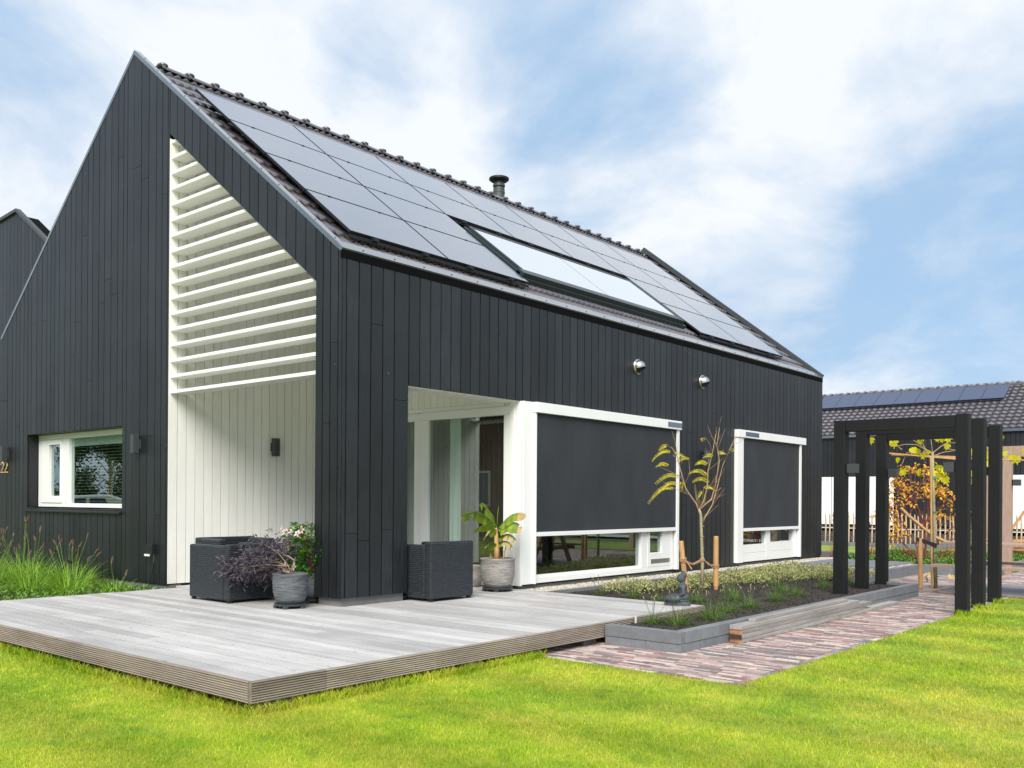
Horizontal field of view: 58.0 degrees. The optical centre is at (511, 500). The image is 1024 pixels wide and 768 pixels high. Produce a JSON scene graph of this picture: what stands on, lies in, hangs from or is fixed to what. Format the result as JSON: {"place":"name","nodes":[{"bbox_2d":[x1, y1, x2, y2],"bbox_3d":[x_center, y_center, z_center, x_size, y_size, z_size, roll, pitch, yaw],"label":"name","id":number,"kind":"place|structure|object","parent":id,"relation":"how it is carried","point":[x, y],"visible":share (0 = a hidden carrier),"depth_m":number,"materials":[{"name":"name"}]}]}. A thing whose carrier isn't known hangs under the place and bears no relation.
{"place":"outdoors","nodes":[
{"label":"outdoors","id":0,"kind":"place"},
{"bbox_2d":[0,587,135,600],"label":"soil","id":1,"kind":"structure","parent":0,"point":[1,599],"depth_m":11.44,"materials":[{"name":"brown soil"}]},
{"bbox_2d":[0,532,36,586],"bbox_3d":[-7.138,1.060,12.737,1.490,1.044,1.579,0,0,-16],"label":"fountain grass","id":2,"kind":"object","parent":1,"relation":"on","point":[9,569],"depth_m":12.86,"materials":[{"name":"green plant"}]},
{"bbox_2d":[0,516,75,596],"bbox_3d":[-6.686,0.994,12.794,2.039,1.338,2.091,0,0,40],"label":"fountain grass","id":3,"kind":"object","parent":1,"relation":"on","point":[26,566],"depth_m":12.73,"materials":[{"name":"green plant"}]},
{"bbox_2d":[11,532,114,598],"bbox_3d":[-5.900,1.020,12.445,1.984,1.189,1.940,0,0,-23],"label":"fountain grass","id":4,"kind":"object","parent":1,"relation":"on","point":[74,574],"depth_m":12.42,"materials":[{"name":"green plant"}]},
{"bbox_2d":[0,566,164,600],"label":"ground cover","id":5,"kind":"object","parent":1,"relation":"on","point":[46,594],"visible":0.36,"depth_m":11.49,"materials":[{"name":"green plant"}]},
{"bbox_2d":[86,556,137,593],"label":"fountain grass","id":6,"kind":"object","parent":1,"relation":"on","point":[121,589],"depth_m":11.57,"materials":[{"name":"green plant"}]},
{"bbox_2d":[286,539,313,570],"bbox_3d":[-2.193,0.774,11.149,0.750,0.670,0.750,0,0,40],"label":"potted plant","id":7,"kind":"object","parent":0,"point":[309,553],"depth_m":11.20,"materials":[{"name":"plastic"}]},
{"bbox_2d":[0,597,1023,767],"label":"lawn","id":8,"kind":"structure","parent":0,"point":[236,721],"depth_m":5.61,"materials":[{"name":"green plant"}]},
{"bbox_2d":[0,585,704,706],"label":"wooden deck","id":9,"kind":"structure","parent":8,"relation":"on","point":[259,651],"depth_m":7.85,"materials":[{"name":"grey wood"}]},
{"bbox_2d":[195,536,273,544],"bbox_3d":[-3.337,0.772,11.141,0.535,0.660,0.760,0,0,40],"label":"wicker armchair","id":10,"kind":"object","parent":9,"relation":"on","point":[227,540],"visible":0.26,"depth_m":11.20,"materials":[{"name":"wicker"}]},
{"bbox_2d":[190,542,283,603],"bbox_3d":[-3.087,0.788,10.379,0.780,0.630,0.720,0,0,40],"label":"wicker armchair","id":11,"kind":"object","parent":9,"relation":"on","point":[204,562],"visible":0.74,"depth_m":10.08,"materials":[{"name":"wicker"}]},
{"bbox_2d":[272,572,308,609],"bbox_3d":[-2.288,0.929,9.544,0.371,0.360,0.371,0,0,40],"label":"plant pot","id":12,"kind":"object","parent":9,"relation":"on","point":[290,590],"visible":0.99,"depth_m":9.40,"materials":[{"name":"grey ceramic"}]},
{"bbox_2d":[214,528,302,591],"bbox_3d":[-2.692,0.662,9.809,1.050,0.778,0.785,0,0,40],"label":"purple shrub","id":13,"kind":"object","parent":12,"relation":"in","point":[266,557],"visible":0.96,"depth_m":9.72,"materials":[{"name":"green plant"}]},
{"bbox_2d":[304,573,318,603],"bbox_3d":[-2.189,0.944,10.063,0.337,0.330,0.337,0,0,40],"label":"plant pot","id":14,"kind":"object","parent":9,"relation":"on","point":[310,596],"visible":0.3,"depth_m":9.92,"materials":[{"name":"grey ceramic"}]},
{"bbox_2d":[278,522,322,577],"bbox_3d":[-2.196,0.533,10.063,0.747,0.613,0.719,0,0,-32],"label":"flowering bush","id":15,"kind":"object","parent":14,"relation":"in","point":[305,551],"visible":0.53,"depth_m":9.96,"materials":[{"name":"green plant"}]},
{"bbox_2d":[403,540,472,601],"bbox_3d":[-0.959,0.787,10.641,0.770,0.660,0.690,0,0,40],"label":"wicker armchair","id":16,"kind":"object","parent":9,"relation":"on","point":[439,569],"visible":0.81,"depth_m":10.31,"materials":[{"name":"wicker"}]},
{"bbox_2d":[473,564,481,586],"bbox_3d":[-0.535,0.980,12.017,0.306,0.280,0.306,0,0,40],"label":"plant pot","id":17,"kind":"object","parent":9,"relation":"on","point":[477,578],"visible":0.24,"depth_m":11.91,"materials":[{"name":"ceramic"}]},
{"bbox_2d":[480,557,514,591],"bbox_3d":[-0.178,0.917,11.479,0.439,0.410,0.439,0,0,40],"label":"plant pot","id":18,"kind":"object","parent":9,"relation":"on","point":[497,574],"visible":0.98,"depth_m":11.31,"materials":[{"name":"ceramic"}]},
{"bbox_2d":[460,503,525,558],"bbox_3d":[-0.233,0.394,11.441,0.811,0.739,0.298,0,0,-3],"label":"banana plant","id":19,"kind":"object","parent":18,"relation":"on","point":[486,519],"visible":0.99,"depth_m":11.43,"materials":[{"name":"green plant"}]},
{"bbox_2d":[664,571,690,605],"bbox_3d":[1.795,0.948,10.035,0.285,0.375,0.278,0,0,12],"label":"stone statue","id":20,"kind":"object","parent":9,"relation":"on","point":[682,594],"visible":0.97,"depth_m":9.96,"materials":[{"name":"grey stone"}]},
{"bbox_2d":[0,0,1023,394],"label":"sky","id":21,"kind":"structure","parent":0,"point":[845,177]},
{"bbox_2d":[1,526,1023,584],"bbox_3d":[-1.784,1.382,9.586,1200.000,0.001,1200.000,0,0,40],"label":"ground","id":22,"kind":"structure","parent":0,"point":[827,529],"depth_m":46.19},
{"bbox_2d":[0,208,49,375],"bbox_3d":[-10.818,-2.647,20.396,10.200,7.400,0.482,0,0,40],"label":"barn house","id":23,"kind":"structure","parent":22,"relation":"on","point":[23,237],"depth_m":20.18,"materials":[{"name":"grey wood"}]},
{"bbox_2d":[0,50,823,606],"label":"barn house","id":24,"kind":"structure","parent":22,"relation":"on","point":[394,354],"depth_m":12.65,"materials":[{"name":"black wood"}]},
{"bbox_2d":[0,446,8,461],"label":"wall lamp","id":25,"kind":"object","parent":24,"relation":"attached to","point":[4,453],"visible":1,"depth_m":14.96,"materials":[{"name":"grey metal"}]},
{"bbox_2d":[22,426,121,513],"bbox_3d":[-6.414,-0.427,13.676,3.130,1.207,0.340,0,0,40],"label":"window","id":26,"kind":"structure","parent":24,"relation":"in","point":[68,441],"depth_m":14.10,"materials":[{"name":"white paint"}]},
{"bbox_2d":[130,434,140,453],"bbox_3d":[-4.986,-0.749,12.241,0.090,0.250,0.107,0,0,40],"label":"wall lamp","id":27,"kind":"object","parent":24,"relation":"attached to","point":[135,443],"visible":1,"depth_m":12.21,"materials":[{"name":"grey metal"}]},
{"bbox_2d":[144,544,155,586],"bbox_3d":[-4.660,0.861,11.964,0.278,0.596,0.096,0,0,45],"label":"garden socket","id":28,"kind":"object","parent":24,"relation":"attached to","point":[150,548],"visible":0.93,"depth_m":11.97,"materials":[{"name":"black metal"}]},
{"bbox_2d":[270,438,279,455],"bbox_3d":[-3.326,-0.748,12.989,0.107,0.250,0.090,0,0,40],"label":"wall lamp","id":29,"kind":"object","parent":24,"relation":"attached to","point":[275,447],"visible":1,"depth_m":12.95,"materials":[{"name":"grey metal"}]},
{"bbox_2d":[408,401,522,585],"bbox_3d":[-1.166,-0.085,12.954,3.455,2.402,0.155,0,0,40],"label":"terrace door","id":30,"kind":"structure","parent":24,"relation":"in","point":[423,419],"depth_m":12.34,"materials":[{"name":"white paint"}]},
{"bbox_2d":[505,401,673,584],"bbox_3d":[1.271,-0.091,13.388,0.312,2.355,3.858,0,0,40],"label":"window","id":31,"kind":"structure","parent":24,"relation":"in","point":[645,561],"depth_m":12.38,"materials":[{"name":"white paint"}]},
{"bbox_2d":[702,451,710,465],"bbox_3d":[3.248,-0.705,15.427,0.107,0.250,0.090,0,0,40],"label":"wall lamp","id":32,"kind":"object","parent":24,"relation":"attached to","point":[705,459],"visible":0.88,"depth_m":15.39,"materials":[{"name":"grey metal"}]},
{"bbox_2d":[734,430,801,561],"bbox_3d":[4.795,-0.068,17.495,0.200,2.355,2.939,0,0,40],"label":"window","id":33,"kind":"structure","parent":24,"relation":"in","point":[766,550],"depth_m":17.37,"materials":[{"name":"white paint"}]},
{"bbox_2d":[544,567,761,592],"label":"kerb","id":34,"kind":"structure","parent":22,"relation":"on","point":[579,589],"depth_m":12.28,"materials":[{"name":"concrete"}]},
{"bbox_2d":[820,551,854,557],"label":"kerb","id":35,"kind":"structure","parent":22,"relation":"on","point":[824,553],"depth_m":23.16,"materials":[{"name":"concrete"}]},
{"bbox_2d":[821,541,954,549],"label":"kerb","id":36,"kind":"structure","parent":22,"relation":"on","point":[941,547],"depth_m":27.27,"materials":[{"name":"concrete"}]},
{"bbox_2d":[821,512,1021,543],"bbox_3d":[13.063,0.922,29.117,12.000,1.087,0.212,0,0,40],"label":"picket fence","id":37,"kind":"object","parent":22,"relation":"on","point":[826,520],"visible":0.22,"depth_m":29.50,"materials":[{"name":"wood"}]},
{"bbox_2d":[822,380,1023,529],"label":"barn house","id":38,"kind":"structure","parent":22,"relation":"on","point":[999,403],"depth_m":43.42,"materials":[{"name":"white paint"}]},
{"bbox_2d":[822,477,830,523],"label":"window","id":39,"kind":"structure","parent":38,"relation":"in","point":[826,481],"depth_m":44.93,"materials":[{"name":"white paint"}]},
{"bbox_2d":[889,477,893,524],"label":"window","id":40,"kind":"structure","parent":38,"relation":"in","point":[891,495],"depth_m":42.93,"materials":[{"name":"white paint"}]},
{"bbox_2d":[948,536,1023,553],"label":"timber pile","id":41,"kind":"object","parent":22,"relation":"on","point":[1018,550],"visible":0.2,"depth_m":23.40,"materials":[{"name":"brown wood"}]},
{"bbox_2d":[986,446,1023,574],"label":"wooden pergola","id":42,"kind":"object","parent":22,"relation":"on","point":[1007,510],"visible":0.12,"depth_m":17.29,"materials":[{"name":"brown wood"}]},
{"bbox_2d":[625,611,755,630],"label":"soil","id":43,"kind":"structure","parent":0,"point":[674,627],"depth_m":9.05,"materials":[{"name":"brown soil"}]},
{"bbox_2d":[632,594,672,625],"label":"fountain grass","id":44,"kind":"object","parent":43,"relation":"on","point":[652,619],"depth_m":8.89,"materials":[{"name":"green plant"}]},
{"bbox_2d":[649,584,705,625],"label":"fountain grass","id":45,"kind":"object","parent":43,"relation":"on","point":[675,621],"depth_m":8.87,"materials":[{"name":"green plant"}]},
{"bbox_2d":[688,589,741,621],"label":"fountain grass","id":46,"kind":"object","parent":43,"relation":"on","point":[710,616],"depth_m":9.23,"materials":[{"name":"green plant"}]},
{"bbox_2d":[521,557,914,590],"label":"gravel","id":47,"kind":"structure","parent":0,"point":[551,588],"depth_m":14.09,"materials":[{"name":"beige gravel"}]},
{"bbox_2d":[797,559,913,567],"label":"stepping path","id":48,"kind":"structure","parent":47,"relation":"on","point":[891,563],"depth_m":17.40,"materials":[{"name":"grey concrete"}]},
{"bbox_2d":[567,575,899,629],"bbox_3d":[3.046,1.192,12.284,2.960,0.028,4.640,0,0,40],"label":"soil","id":49,"kind":"structure","parent":0,"point":[824,593],"depth_m":11.80,"materials":[{"name":"brown soil"}]},
{"bbox_2d":[591,574,610,593],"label":"fountain grass","id":50,"kind":"object","parent":49,"relation":"on","point":[597,592],"depth_m":11.69,"materials":[{"name":"green plant"}]},
{"bbox_2d":[602,575,662,593],"bbox_3d":[1.525,1.091,11.997,0.790,0.231,0.982,0,0,40],"label":"variegated shrub","id":51,"kind":"object","parent":49,"relation":"on","point":[620,587],"visible":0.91,"depth_m":11.93,"materials":[{"name":"green plant"}]},
{"bbox_2d":[623,576,644,598],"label":"fountain grass","id":52,"kind":"object","parent":49,"relation":"on","point":[634,594],"depth_m":11.28,"materials":[{"name":"green plant"}]},
{"bbox_2d":[649,583,664,600],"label":"fountain grass","id":53,"kind":"object","parent":49,"relation":"on","point":[660,599],"depth_m":10.96,"materials":[{"name":"green plant"}]},
{"bbox_2d":[652,574,710,590],"bbox_3d":[2.251,1.091,12.394,0.809,0.240,0.908,0,0,1],"label":"variegated shrub","id":54,"kind":"object","parent":49,"relation":"on","point":[669,581],"visible":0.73,"depth_m":12.27,"materials":[{"name":"green plant"}]},
{"bbox_2d":[678,541,688,591],"bbox_3d":[2.231,0.882,12.001,0.145,0.719,0.068,0,0,0],"label":"tree stake","id":55,"kind":"object","parent":49,"relation":"on","point":[682,553],"visible":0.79,"depth_m":11.97,"materials":[{"name":"brown wood"}]},
{"bbox_2d":[647,417,742,590],"bbox_3d":[2.437,0.061,12.229,1.303,2.336,0.315,0,0,2],"label":"young tree","id":56,"kind":"object","parent":49,"relation":"on","point":[701,506],"visible":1,"depth_m":12.22,"materials":[{"name":"yellow plant"}]},
{"bbox_2d":[679,557,718,568],"bbox_3d":[2.488,0.811,12.159,0.735,0.194,0.156,0,0,-36],"label":"jute rope","id":57,"kind":"object","parent":56,"relation":"attached to","point":[699,561],"visible":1,"depth_m":12.14,"materials":[{"name":"beige fabric"}]},
{"bbox_2d":[686,577,706,603],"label":"fountain grass","id":58,"kind":"object","parent":49,"relation":"on","point":[694,599],"depth_m":10.82,"materials":[{"name":"green plant"}]},
{"bbox_2d":[679,571,730,583],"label":"variegated shrub","id":59,"kind":"object","parent":49,"relation":"on","point":[709,575],"visible":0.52,"depth_m":13.11,"materials":[{"name":"green plant"}]},
{"bbox_2d":[713,536,718,589],"bbox_3d":[2.729,0.854,12.372,0.070,0.755,0.070,0,0,40],"label":"tree stake","id":60,"kind":"object","parent":49,"relation":"on","point":[715,559],"visible":0.85,"depth_m":12.34,"materials":[{"name":"brown wood"}]},
{"bbox_2d":[708,578,747,614],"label":"fountain grass","id":61,"kind":"object","parent":49,"relation":"on","point":[727,608],"depth_m":9.85,"materials":[{"name":"green plant"}]},
{"bbox_2d":[719,573,744,593],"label":"fountain grass","id":62,"kind":"object","parent":49,"relation":"on","point":[727,592],"depth_m":11.73,"materials":[{"name":"green plant"}]},
{"bbox_2d":[720,574,746,601],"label":"fountain grass","id":63,"kind":"object","parent":49,"relation":"on","point":[732,597],"depth_m":11.00,"materials":[{"name":"green plant"}]},
{"bbox_2d":[718,565,771,579],"bbox_3d":[3.542,1.101,14.005,0.792,0.236,1.024,0,0,40],"label":"variegated shrub","id":64,"kind":"object","parent":49,"relation":"on","point":[725,570],"visible":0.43,"depth_m":13.96,"materials":[{"name":"green plant"}]},
{"bbox_2d":[719,569,770,584],"bbox_3d":[3.334,1.106,13.348,0.792,0.224,1.014,0,0,40],"label":"variegated shrub","id":65,"kind":"object","parent":49,"relation":"on","point":[751,578],"visible":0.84,"depth_m":13.24,"materials":[{"name":"green plant"}]},
{"bbox_2d":[732,585,770,610],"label":"fountain grass","id":66,"kind":"object","parent":49,"relation":"on","point":[749,605],"depth_m":10.23,"materials":[{"name":"green plant"}]},
{"bbox_2d":[760,576,788,602],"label":"fountain grass","id":67,"kind":"object","parent":49,"relation":"on","point":[773,598],"depth_m":10.96,"materials":[{"name":"green plant"}]},
{"bbox_2d":[759,567,810,580],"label":"variegated shrub","id":68,"kind":"object","parent":49,"relation":"on","point":[792,574],"visible":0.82,"depth_m":13.86,"materials":[{"name":"green plant"}]},
{"bbox_2d":[769,572,800,592],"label":"fountain grass","id":69,"kind":"object","parent":49,"relation":"on","point":[784,589],"depth_m":12.07,"materials":[{"name":"green plant"}]},
{"bbox_2d":[783,573,812,596],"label":"fountain grass","id":70,"kind":"object","parent":49,"relation":"on","point":[796,593],"depth_m":11.56,"materials":[{"name":"green plant"}]},
{"bbox_2d":[809,566,832,588],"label":"fountain grass","id":71,"kind":"object","parent":49,"relation":"on","point":[824,584],"depth_m":12.73,"materials":[{"name":"green plant"}]},
{"bbox_2d":[520,571,1023,686],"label":"path","id":72,"kind":"structure","parent":0,"point":[736,663],"depth_m":8.38,"materials":[{"name":"brick"}]},
{"bbox_2d":[605,580,918,653],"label":"raised kerb","id":73,"kind":"structure","parent":72,"relation":"on","point":[689,639],"depth_m":8.42,"materials":[{"name":"concrete"}]},
{"bbox_2d":[730,601,897,642],"bbox_3d":[3.537,1.320,10.354,0.125,0.039,4.450,0,0,40],"label":"wooden plank","id":74,"kind":"object","parent":72,"relation":"on","point":[877,606],"visible":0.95,"depth_m":10.04,"materials":[{"name":"grey wood"}]},
{"bbox_2d":[729,606,864,638],"bbox_3d":[3.143,1.276,9.889,0.135,0.039,3.270,0,0,40],"label":"wooden plank","id":75,"kind":"object","parent":74,"relation":"on","point":[754,633],"visible":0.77,"depth_m":9.44,"materials":[{"name":"grey wood"}]},
{"bbox_2d":[730,600,871,633],"bbox_3d":[3.214,1.236,9.973,0.132,0.039,3.450,0,0,40],"label":"wooden plank","id":76,"kind":"object","parent":75,"relation":"on","point":[784,622],"visible":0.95,"depth_m":9.62,"materials":[{"name":"grey wood"}]},
{"bbox_2d":[730,600,858,629],"bbox_3d":[3.079,1.194,9.819,0.131,0.039,3.060,0,0,40],"label":"wooden plank","id":77,"kind":"object","parent":76,"relation":"on","point":[744,625],"visible":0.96,"depth_m":9.43,"materials":[{"name":"grey wood"}]},
{"bbox_2d":[749,599,847,621],"bbox_3d":[3.104,1.158,9.870,0.070,0.030,2.450,0,0,40],"label":"wooden plank","id":78,"kind":"object","parent":77,"relation":"on","point":[787,612],"visible":1,"depth_m":9.69,"materials":[{"name":"grey wood"}]},
{"bbox_2d":[833,413,971,614],"bbox_3d":[4.786,0.182,11.422,1.600,2.425,0.145,0,0,40],"label":"pergola frame","id":79,"kind":"object","parent":72,"relation":"on","point":[961,423],"visible":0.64,"depth_m":11.19,"materials":[{"name":"black wood"}]},
{"bbox_2d":[846,464,858,472],"bbox_3d":[4.343,-0.408,11.798,0.140,0.116,0.110,0,0,40],"label":"post lamp","id":80,"kind":"object","parent":79,"relation":"attached to","point":[852,468],"visible":1,"depth_m":11.75,"materials":[{"name":"black metal"}]},
{"bbox_2d":[943,462,954,471],"bbox_3d":[5.238,-0.398,11.040,0.140,0.116,0.110,0,0,40],"label":"post lamp","id":81,"kind":"object","parent":79,"relation":"attached to","point":[948,466],"visible":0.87,"depth_m":11.00,"materials":[{"name":"black metal"}]},
{"bbox_2d":[870,437,955,588],"bbox_3d":[6.278,0.170,14.318,1.559,2.431,0.138,0,0,0],"label":"trained tree","id":82,"kind":"object","parent":72,"relation":"on","point":[915,451],"visible":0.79,"depth_m":14.31,"materials":[{"name":"yellow plant"}]},
{"bbox_2d":[918,538,922,587],"bbox_3d":[6.327,0.985,14.322,0.082,0.801,0.065,0,0,-5],"label":"tree stake","id":83,"kind":"object","parent":72,"relation":"on","point":[920,562],"visible":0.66,"depth_m":14.30,"materials":[{"name":"brown wood"}]},
{"bbox_2d":[916,537,936,546],"bbox_3d":[6.410,0.645,14.290,0.302,0.160,0.007,0,0,6],"label":"tree strap","id":84,"kind":"object","parent":83,"relation":"attached to","point":[928,542],"visible":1,"depth_m":14.29,"materials":[{"name":"black rubber"}]},
{"bbox_2d":[855,418,986,607],"bbox_3d":[5.347,0.178,12.166,1.605,2.440,0.145,0,0,40],"label":"pergola frame","id":85,"kind":"object","parent":72,"relation":"on","point":[978,522],"visible":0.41,"depth_m":11.68,"materials":[{"name":"black wood"}]},
{"bbox_2d":[930,457,932,588],"bbox_3d":[6.487,0.356,14.302,0.064,2.060,0.032,0,0,2],"label":"tree stake","id":86,"kind":"object","parent":72,"relation":"on","point":[931,540],"visible":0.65,"depth_m":14.29,"materials":[{"name":"brown wood"}]},
{"bbox_2d":[848,560,1023,582],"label":"kerb","id":87,"kind":"structure","parent":72,"relation":"on","point":[902,571],"depth_m":16.82,"materials":[{"name":"concrete"}]},
{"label":"soil","id":88,"kind":"structure","parent":87,"relation":"in","visible":0},
{"bbox_2d":[900,507,1023,541],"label":"bent timber","id":89,"kind":"object","parent":88,"relation":"on","point":[903,510],"visible":0.54,"depth_m":17.87,"materials":[{"name":"brown wood"}]},
{"bbox_2d":[875,425,1002,602],"bbox_3d":[5.910,0.194,12.868,1.625,2.415,0.145,0,0,40],"label":"pergola frame","id":90,"kind":"object","parent":72,"relation":"on","point":[995,473],"visible":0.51,"depth_m":12.38,"materials":[{"name":"black wood"}]},
{"bbox_2d":[887,469,898,476],"bbox_3d":[5.457,-0.391,13.252,0.140,0.116,0.110,0,0,40],"label":"post lamp","id":91,"kind":"object","parent":90,"relation":"attached to","point":[892,472],"visible":1,"depth_m":13.20,"materials":[{"name":"black metal"}]},
{"bbox_2d":[924,572,954,581],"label":"fallen leaves","id":92,"kind":"object","parent":72,"relation":"on","point":[928,574],"visible":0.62,"depth_m":16.26,"materials":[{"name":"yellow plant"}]},
{"bbox_2d":[743,569,832,580],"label":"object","id":93,"kind":"structure","parent":0,"point":[811,578],"depth_m":14.43,"materials":[{"name":"green plant"}]},
{"bbox_2d":[751,564,791,575],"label":"variegated shrub","id":94,"kind":"object","parent":93,"relation":"on","point":[768,568],"visible":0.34,"depth_m":14.69,"materials":[{"name":"green plant"}]},
{"bbox_2d":[764,559,811,572],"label":"variegated shrub","id":95,"kind":"object","parent":93,"relation":"on","point":[785,564],"visible":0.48,"depth_m":15.55,"materials":[{"name":"green plant"}]},
{"bbox_2d":[780,563,831,576],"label":"variegated shrub","id":96,"kind":"object","parent":93,"relation":"on","point":[806,568],"visible":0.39,"depth_m":14.88,"materials":[{"name":"green plant"}]},
{"bbox_2d":[800,567,853,579],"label":"variegated shrub","id":97,"kind":"object","parent":93,"relation":"on","point":[825,572],"visible":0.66,"depth_m":14.14,"materials":[{"name":"green plant"}]},
{"bbox_2d":[810,562,852,573],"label":"variegated shrub","id":98,"kind":"object","parent":93,"relation":"on","point":[824,566],"visible":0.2,"depth_m":15.20,"materials":[{"name":"green plant"}]},
{"bbox_2d":[829,562,874,576],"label":"variegated shrub","id":99,"kind":"object","parent":93,"relation":"on","point":[850,568],"visible":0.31,"depth_m":14.73,"materials":[{"name":"green plant"}]},
{"bbox_2d":[821,545,942,552],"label":"lawn","id":100,"kind":"structure","parent":0,"point":[830,547],"depth_m":26.66,"materials":[{"name":"green plant"}]},
{"bbox_2d":[822,530,1023,543],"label":"soil","id":101,"kind":"structure","parent":0,"point":[851,537],"depth_m":35.08,"materials":[{"name":"brown soil"}]},
{"bbox_2d":[941,584,1023,595],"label":"slab path","id":102,"kind":"structure","parent":0,"point":[1012,590],"depth_m":14.03,"materials":[{"name":"grey concrete"}]},
{"bbox_2d":[928,436,1023,511],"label":"trained tree","id":103,"kind":"object","parent":102,"relation":"on","point":[1014,459],"visible":0.28,"depth_m":14.84,"materials":[{"name":"yellow plant"}]},
{"bbox_2d":[931,541,1023,571],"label":"picnic table","id":104,"kind":"object","parent":102,"relation":"on","point":[1011,544],"visible":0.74,"depth_m":13.26,"materials":[{"name":"brown wood"}]},
{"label":"soil","id":105,"kind":"structure","parent":0,"visible":0},
{"bbox_2d":[869,462,954,561],"bbox_3d":[8.180,0.241,18.809,2.143,2.096,1.990,0,0,40],"label":"maple tree","id":106,"kind":"object","parent":105,"relation":"on","point":[927,495],"visible":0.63,"depth_m":18.91,"materials":[{"name":"orange plant"}]},
{"bbox_2d":[848,547,1023,563],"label":"ground cover","id":107,"kind":"object","parent":105,"relation":"on","point":[895,555],"visible":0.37,"depth_m":18.83,"materials":[{"name":"green plant"}]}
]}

